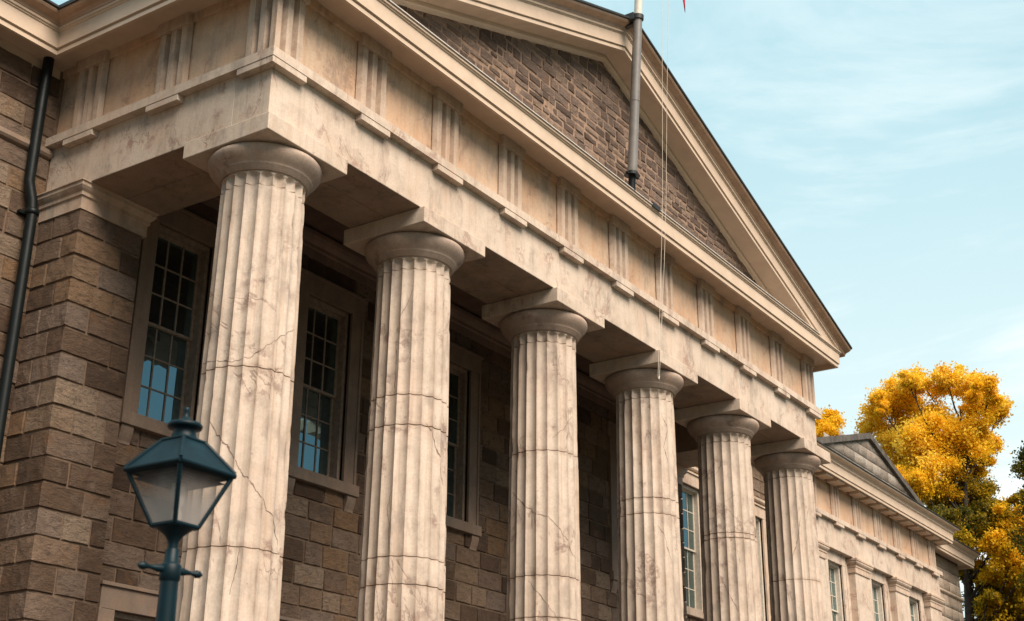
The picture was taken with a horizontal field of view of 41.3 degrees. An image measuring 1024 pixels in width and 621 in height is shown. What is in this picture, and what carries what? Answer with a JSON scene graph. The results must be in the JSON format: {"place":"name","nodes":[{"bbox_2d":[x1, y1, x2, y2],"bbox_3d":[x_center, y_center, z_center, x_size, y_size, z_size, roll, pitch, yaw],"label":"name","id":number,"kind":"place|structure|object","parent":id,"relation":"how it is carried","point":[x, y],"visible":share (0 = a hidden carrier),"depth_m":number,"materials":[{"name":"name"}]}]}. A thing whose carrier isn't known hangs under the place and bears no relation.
{"place":"outdoors","nodes":[
{"label":"outdoors","id":0,"kind":"place"},
{"bbox_2d":[123,407,236,620],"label":"street lamp","id":1,"kind":"object","parent":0,"point":[180,460],"visible":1,"depth_m":6.86,"materials":[{"name":"teal metal"}]},
{"bbox_2d":[0,0,980,620],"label":"courthouse","id":2,"kind":"structure","parent":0,"point":[368,294],"depth_m":24.14,"materials":[{"name":"brown stone"}]},
{"bbox_2d":[96,580,158,620],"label":"window","id":3,"kind":"structure","parent":2,"relation":"in","point":[114,596],"depth_m":21.33,"materials":[{"name":"stone"}]},
{"bbox_2d":[117,208,216,445],"bbox_3d":[-5.889,0.376,23.496,0.510,4.468,2.120,-14,-26,31],"label":"window","id":4,"kind":"structure","parent":2,"relation":"in","point":[164,350],"depth_m":23.60,"materials":[{"name":"stone"}]},
{"bbox_2d":[279,616,302,620],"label":"window","id":5,"kind":"structure","parent":2,"relation":"in","point":[282,618],"depth_m":24.15,"materials":[{"name":"stone"}]},
{"bbox_2d":[287,267,367,513],"bbox_3d":[-3.735,1.578,26.453,0.510,4.468,2.120,-14,-26,31],"label":"window","id":6,"kind":"structure","parent":2,"relation":"in","point":[316,429],"depth_m":26.66,"materials":[{"name":"stone"}]},
{"bbox_2d":[445,341,483,550],"bbox_3d":[-1.426,2.867,29.625,0.510,4.468,2.120,-14,-26,31],"label":"window","id":7,"kind":"structure","parent":2,"relation":"in","point":[458,401],"depth_m":30.11,"materials":[{"name":"stone"}]},
{"bbox_2d":[606,420,617,593],"bbox_3d":[2.931,5.298,35.608,0.510,4.468,2.120,-14,-26,31],"label":"window","id":8,"kind":"structure","parent":2,"relation":"in","point":[611,426],"depth_m":34.89,"materials":[{"name":"stone"}]},
{"bbox_2d":[624,0,643,189],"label":"flagpole","id":9,"kind":"object","parent":2,"relation":"on","point":[636,20],"visible":0.99,"depth_m":28.37,"materials":[{"name":"white metal"}]},
{"bbox_2d":[657,0,668,379],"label":"halyard","id":10,"kind":"object","parent":9,"relation":"hanging from","point":[662,199],"visible":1,"depth_m":27.54,"materials":[{"name":"fabric"}]},
{"bbox_2d":[681,470,703,620],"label":"window","id":11,"kind":"structure","parent":2,"relation":"in","point":[690,497],"depth_m":39.84,"materials":[{"name":"wood"}]},
{"bbox_2d":[754,502,770,620],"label":"window","id":12,"kind":"structure","parent":2,"relation":"in","point":[759,510],"depth_m":43.47,"materials":[{"name":"stone"}]},
{"bbox_2d":[825,549,850,620],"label":"window","id":13,"kind":"structure","parent":2,"relation":"in","point":[835,601],"depth_m":47.18,"materials":[{"name":"stone"}]},
{"bbox_2d":[869,569,890,620],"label":"window","id":14,"kind":"structure","parent":2,"relation":"in","point":[875,588],"depth_m":50.52,"materials":[{"name":"stone"}]},
{"bbox_2d":[908,588,924,620],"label":"window","id":15,"kind":"structure","parent":2,"relation":"in","point":[916,594],"depth_m":53.79,"materials":[{"name":"stone"}]},
{"bbox_2d":[51,0,1023,618],"label":"sky","id":16,"kind":"structure","parent":0,"point":[881,141],"materials":[{"name":"blue"}]},
{"bbox_2d":[1000,440,1023,593],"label":"tree","id":17,"kind":"object","parent":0,"point":[1017,467],"visible":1,"depth_m":58.33,"materials":[{"name":"green plant"}]},
{"label":"ground","id":18,"kind":"structure","parent":0,"visible":0},
{"bbox_2d":[815,404,846,436],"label":"tree","id":19,"kind":"object","parent":18,"relation":"on","point":[830,421],"visible":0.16,"depth_m":76.60,"materials":[{"name":"yellow plant"}]},
{"bbox_2d":[851,361,1023,620],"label":"tree","id":20,"kind":"object","parent":18,"relation":"on","point":[925,455],"visible":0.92,"depth_m":68.84,"materials":[{"name":"yellow plant"}]}
]}

